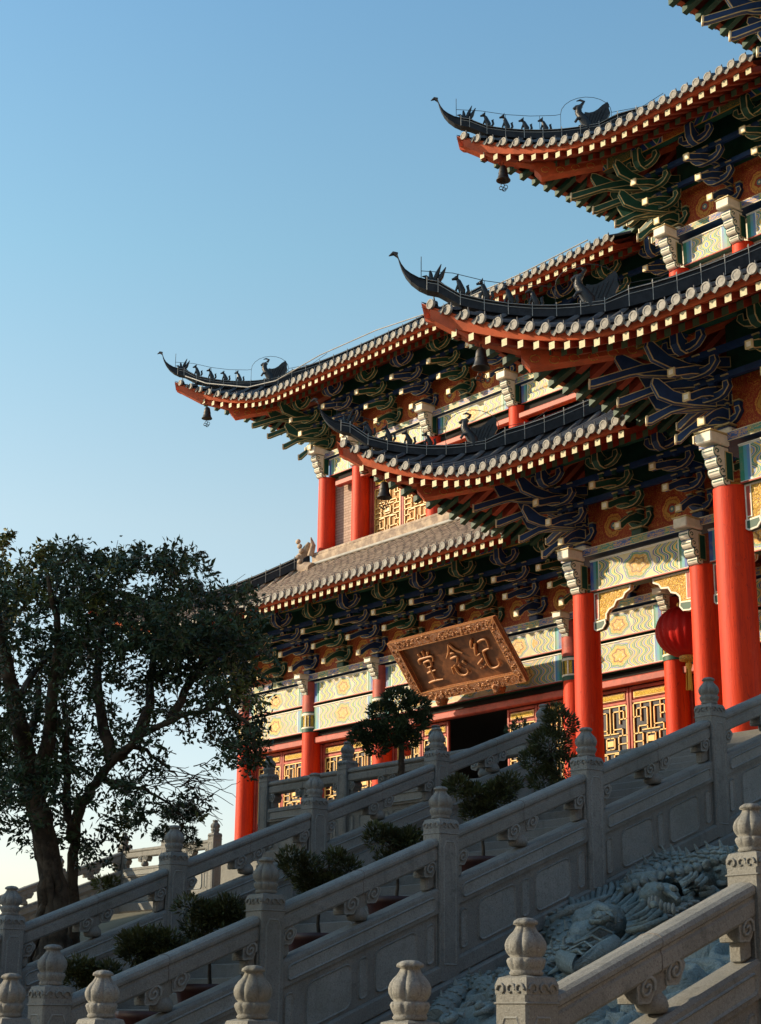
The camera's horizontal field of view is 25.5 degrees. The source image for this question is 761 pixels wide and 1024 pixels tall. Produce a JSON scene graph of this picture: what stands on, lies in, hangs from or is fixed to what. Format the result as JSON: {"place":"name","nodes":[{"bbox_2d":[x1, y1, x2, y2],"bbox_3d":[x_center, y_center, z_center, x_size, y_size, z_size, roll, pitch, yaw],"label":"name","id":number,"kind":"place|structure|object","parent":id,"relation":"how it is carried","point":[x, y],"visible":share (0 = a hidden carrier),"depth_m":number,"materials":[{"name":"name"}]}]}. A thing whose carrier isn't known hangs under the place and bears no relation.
{"place":"outdoors","nodes":[
{"label":"outdoors","id":0,"kind":"place"},
{"bbox_2d":[0,528,68,767],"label":"sunlit tree","id":1,"kind":"object","parent":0,"point":[9,536],"visible":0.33,"depth_m":32.93,"materials":[{"name":"green plant"}]},
{"bbox_2d":[0,0,752,913],"label":"sky","id":2,"kind":"structure","parent":0,"point":[224,184],"materials":[{"name":"blue"}]},
{"bbox_2d":[345,685,434,775],"bbox_3d":[0.141,3.202,24.488,1.308,1.379,0.792,-6,-18,19],"label":"ornamental tree","id":3,"kind":"object","parent":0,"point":[402,730],"visible":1,"depth_m":24.39,"materials":[{"name":"green plant"}]},
{"label":"pavement","id":4,"kind":"structure","parent":0,"visible":0},
{"bbox_2d":[0,833,129,921],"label":"balustrade","id":5,"kind":"object","parent":4,"relation":"on","point":[27,911],"visible":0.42,"depth_m":41.12,"materials":[{"name":"stone"}]},
{"bbox_2d":[118,820,221,912],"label":"balustrade","id":6,"kind":"object","parent":5,"relation":"attached to","point":[209,879],"visible":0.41,"depth_m":40.76,"materials":[{"name":"stone"}]},
{"bbox_2d":[0,960,438,1023],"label":"balustrade","id":7,"kind":"object","parent":4,"relation":"on","point":[409,989],"visible":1,"depth_m":9.79,"materials":[{"name":"stone"}]},
{"bbox_2d":[220,747,637,883],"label":"hall platform","id":8,"kind":"structure","parent":4,"relation":"on","point":[227,875],"depth_m":45.64,"materials":[{"name":"stone"}]},
{"bbox_2d":[76,228,760,839],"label":"memorial hall","id":9,"kind":"structure","parent":8,"relation":"on","point":[360,590],"depth_m":44.89,"materials":[{"name":"tile"}]},
{"bbox_2d":[202,405,211,426],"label":"wind bell","id":10,"kind":"object","parent":9,"relation":"hanging from","point":[207,414],"visible":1,"depth_m":51.56,"materials":[{"name":"grey metal"}]},
{"bbox_2d":[255,752,282,831],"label":"door leaf","id":11,"kind":"structure","parent":9,"relation":"in","point":[278,770],"depth_m":47.57,"materials":[{"name":"red wood"}]},
{"bbox_2d":[281,748,301,806],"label":"door leaf","id":12,"kind":"structure","parent":9,"relation":"in","point":[291,769],"depth_m":46.85,"materials":[{"name":"red wood"}]},
{"bbox_2d":[322,740,345,799],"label":"door leaf","id":13,"kind":"structure","parent":9,"relation":"in","point":[330,761],"depth_m":45.53,"materials":[{"name":"red wood"}]},
{"bbox_2d":[351,739,371,791],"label":"door leaf","id":14,"kind":"structure","parent":9,"relation":"in","point":[362,759],"depth_m":44.56,"materials":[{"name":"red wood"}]},
{"bbox_2d":[185,239,587,387],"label":"cable","id":15,"kind":"object","parent":9,"relation":"attached to","point":[389,325],"visible":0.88,"depth_m":45.26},
{"bbox_2d":[372,478,401,533],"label":"door leaf","id":16,"kind":"structure","parent":9,"relation":"in","point":[382,519],"depth_m":48.45,"materials":[{"name":"gold wood"}]},
{"bbox_2d":[395,727,421,760],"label":"door leaf","id":17,"kind":"structure","parent":9,"relation":"in","point":[417,752],"depth_m":43.06,"materials":[{"name":"red wood"}]},
{"bbox_2d":[402,494,425,523],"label":"door leaf","id":18,"kind":"structure","parent":9,"relation":"in","point":[411,511],"depth_m":47.62,"materials":[{"name":"gold wood"}]},
{"bbox_2d":[422,721,449,755],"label":"door leaf","id":19,"kind":"structure","parent":9,"relation":"in","point":[445,729],"depth_m":42.30,"materials":[{"name":"red wood"}]},
{"bbox_2d":[387,615,528,705],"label":"name plaque","id":20,"kind":"object","parent":9,"relation":"attached to","point":[441,666],"visible":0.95,"depth_m":40.33,"materials":[{"name":"brown wood"}]},
{"bbox_2d":[507,704,537,765],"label":"door leaf","id":21,"kind":"structure","parent":9,"relation":"in","point":[528,714],"depth_m":40.21,"materials":[{"name":"red wood"}]},
{"bbox_2d":[538,699,564,778],"bbox_3d":[4.063,5.873,39.091,0.078,2.980,1.023,14,-21,-38],"label":"door leaf","id":22,"kind":"structure","parent":9,"relation":"in","point":[558,701],"depth_m":39.29,"materials":[{"name":"red wood"}]},
{"bbox_2d":[603,687,630,761],"bbox_3d":[5.195,5.489,37.793,0.078,2.980,1.185,14,-21,-38],"label":"door leaf","id":23,"kind":"structure","parent":9,"relation":"in","point":[617,727],"depth_m":37.87,"materials":[{"name":"gold wood"}]},
{"bbox_2d":[629,680,665,747],"bbox_3d":[5.967,5.228,36.906,0.078,2.980,1.185,14,-21,-38],"label":"door leaf","id":24,"kind":"structure","parent":9,"relation":"in","point":[647,714],"depth_m":37.22,"materials":[{"name":"gold wood"}]},
{"bbox_2d":[310,52,760,761],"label":"side pavilion","id":25,"kind":"structure","parent":8,"relation":"on","point":[620,504],"depth_m":35.66,"materials":[{"name":"wood"}]},
{"bbox_2d":[377,478,391,509],"bbox_3d":[0.083,-0.406,36.279,0.325,0.776,0.330,14,-21,-38],"label":"wind bell","id":26,"kind":"object","parent":25,"relation":"hanging from","point":[384,493],"visible":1,"depth_m":36.22,"materials":[{"name":"grey metal"}]},
{"bbox_2d":[496,163,510,191],"bbox_3d":[2.790,-7.628,38.213,0.325,0.776,0.330,14,-21,-38],"label":"wind bell","id":27,"kind":"object","parent":25,"relation":"hanging from","point":[503,178],"visible":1,"depth_m":38.16,"materials":[{"name":"grey metal"}]},
{"bbox_2d":[655,602,692,690],"bbox_3d":[6.329,2.309,34.723,1.310,2.770,1.310,14,-21,-38],"label":"paper lantern","id":28,"kind":"object","parent":25,"relation":"hanging from","point":[673,631],"visible":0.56,"depth_m":34.28,"materials":[{"name":"red paper"}]},
{"bbox_2d":[389,0,760,732],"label":"front porch","id":29,"kind":"object","parent":8,"relation":"on","point":[677,356],"visible":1,"depth_m":28.88,"materials":[{"name":"wood"}]},
{"bbox_2d":[472,344,489,382],"bbox_3d":[1.774,-2.638,29.660,0.325,0.776,0.330,14,-21,-38],"label":"wind bell","id":30,"kind":"object","parent":29,"relation":"hanging from","point":[481,365],"visible":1,"depth_m":29.61,"materials":[{"name":"grey metal"}]},
{"bbox_2d":[116,729,760,1010],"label":"stone steps","id":31,"kind":"structure","parent":4,"relation":"on","point":[224,969],"depth_m":20.31,"materials":[{"name":"grey stone"}]},
{"bbox_2d":[63,952,124,990],"bbox_3d":[-2.473,4.284,14.098,0.609,1.188,0.591,-8,-19,26],"label":"potted shrub","id":32,"kind":"object","parent":31,"relation":"on","point":[82,970],"visible":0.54,"depth_m":14.19,"materials":[{"name":"green plant"}]},
{"bbox_2d":[113,921,191,1023],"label":"potted shrub","id":33,"kind":"object","parent":31,"relation":"on","point":[156,941],"visible":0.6,"depth_m":14.62,"materials":[{"name":"green plant"}]},
{"bbox_2d":[168,890,245,1002],"bbox_3d":[-1.514,4.017,15.019,0.719,1.270,0.645,14,-21,-38],"label":"potted shrub","id":34,"kind":"object","parent":31,"relation":"on","point":[205,916],"visible":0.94,"depth_m":15.07,"materials":[{"name":"green plant"}]},
{"bbox_2d":[0,704,556,1017],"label":"balustrade","id":35,"kind":"object","parent":31,"relation":"on","point":[312,826],"visible":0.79,"depth_m":19.57,"materials":[{"name":"stone"}]},
{"bbox_2d":[274,843,365,951],"bbox_3d":[-0.574,3.787,15.913,0.820,1.286,0.683,14,-21,-38],"label":"potted shrub","id":36,"kind":"object","parent":31,"relation":"on","point":[302,864],"visible":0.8,"depth_m":15.98,"materials":[{"name":"green plant"}]},
{"bbox_2d":[360,818,422,914],"bbox_3d":[0.184,3.639,16.615,0.695,1.224,0.641,14,-21,-38],"label":"potted shrub","id":37,"kind":"object","parent":31,"relation":"on","point":[398,839],"visible":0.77,"depth_m":16.67,"materials":[{"name":"green plant"}]},
{"bbox_2d":[27,677,760,1023],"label":"balustrade","id":38,"kind":"object","parent":31,"relation":"on","point":[449,923],"visible":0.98,"depth_m":15.54,"materials":[{"name":"stone"}]},
{"bbox_2d":[440,768,525,871],"bbox_3d":[1.063,3.343,17.459,0.859,1.380,0.605,-7,-18,24],"label":"potted shrub","id":39,"kind":"object","parent":31,"relation":"on","point":[496,789],"visible":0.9,"depth_m":17.54,"materials":[{"name":"green plant"}]},
{"bbox_2d":[517,701,580,808],"bbox_3d":[2.223,3.092,21.513,0.867,1.366,0.829,14,-21,-38],"label":"shrub","id":40,"kind":"object","parent":31,"relation":"on","point":[557,755],"visible":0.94,"depth_m":21.42,"materials":[{"name":"green plant"}]},
{"bbox_2d":[426,840,738,1023],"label":"carved slab","id":41,"kind":"structure","parent":4,"relation":"on","point":[654,891],"depth_m":15.01,"materials":[{"name":"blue stone"}]},
{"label":"stone steps","id":42,"kind":"object","parent":4,"relation":"on","visible":0},
{"bbox_2d":[493,803,760,1023],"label":"balustrade","id":43,"kind":"object","parent":42,"relation":"on","point":[641,972],"visible":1,"depth_m":9.67,"materials":[{"name":"stone"}]},
{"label":"terrace","id":44,"kind":"structure","parent":4,"relation":"on","visible":0},
{"bbox_2d":[257,725,530,865],"bbox_3d":[0.115,4.371,25.711,0.340,1.970,6.468,14,-21,-38],"label":"balustrade","id":45,"kind":"object","parent":44,"relation":"on","point":[348,776],"visible":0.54,"depth_m":26.49,"materials":[{"name":"stone"}]},
{"bbox_2d":[404,741,410,755],"bbox_3d":[0.448,5.189,30.494,0.212,2.217,0.212,-1,-17,5],"label":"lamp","id":46,"kind":"object","parent":44,"relation":"on","point":[406,753],"visible":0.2,"depth_m":30.67,"materials":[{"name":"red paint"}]},
{"bbox_2d":[503,715,529,732],"bbox_3d":[2.026,3.288,24.956,0.414,0.544,0.321,2,-17,-5],"label":"shrub","id":47,"kind":"object","parent":44,"relation":"on","point":[514,724],"visible":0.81,"depth_m":24.97,"materials":[{"name":"green plant"}]},
{"label":"ground","id":48,"kind":"structure","parent":0,"visible":0},
{"bbox_2d":[80,911,152,941],"bbox_3d":[-6.305,6.925,24.121,10.500,3.200,13.400,14,-21,-38],"label":"garden bed","id":49,"kind":"object","parent":48,"relation":"on","point":[116,920],"depth_m":29.18,"materials":[{"name":"grey stone"}]},
{"bbox_2d":[89,873,120,893],"bbox_3d":[-4.254,5.809,25.964,0.511,0.510,0.442,-2,-17,9],"label":"shrub","id":50,"kind":"object","parent":49,"relation":"on","point":[106,880],"visible":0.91,"depth_m":25.96,"materials":[{"name":"green plant"}]},
{"bbox_2d":[0,533,286,962],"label":"broadleaf tree","id":51,"kind":"object","parent":49,"relation":"on","point":[30,772],"visible":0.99,"depth_m":24.14,"materials":[{"name":"green plant"}]},
{"bbox_2d":[150,800,204,851],"bbox_3d":[-3.246,5.133,26.909,0.906,1.076,0.625,3,-17,-8],"label":"bonsai pine","id":52,"kind":"object","parent":49,"relation":"on","point":[187,816],"visible":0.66,"depth_m":26.94,"materials":[{"name":"green plant"}]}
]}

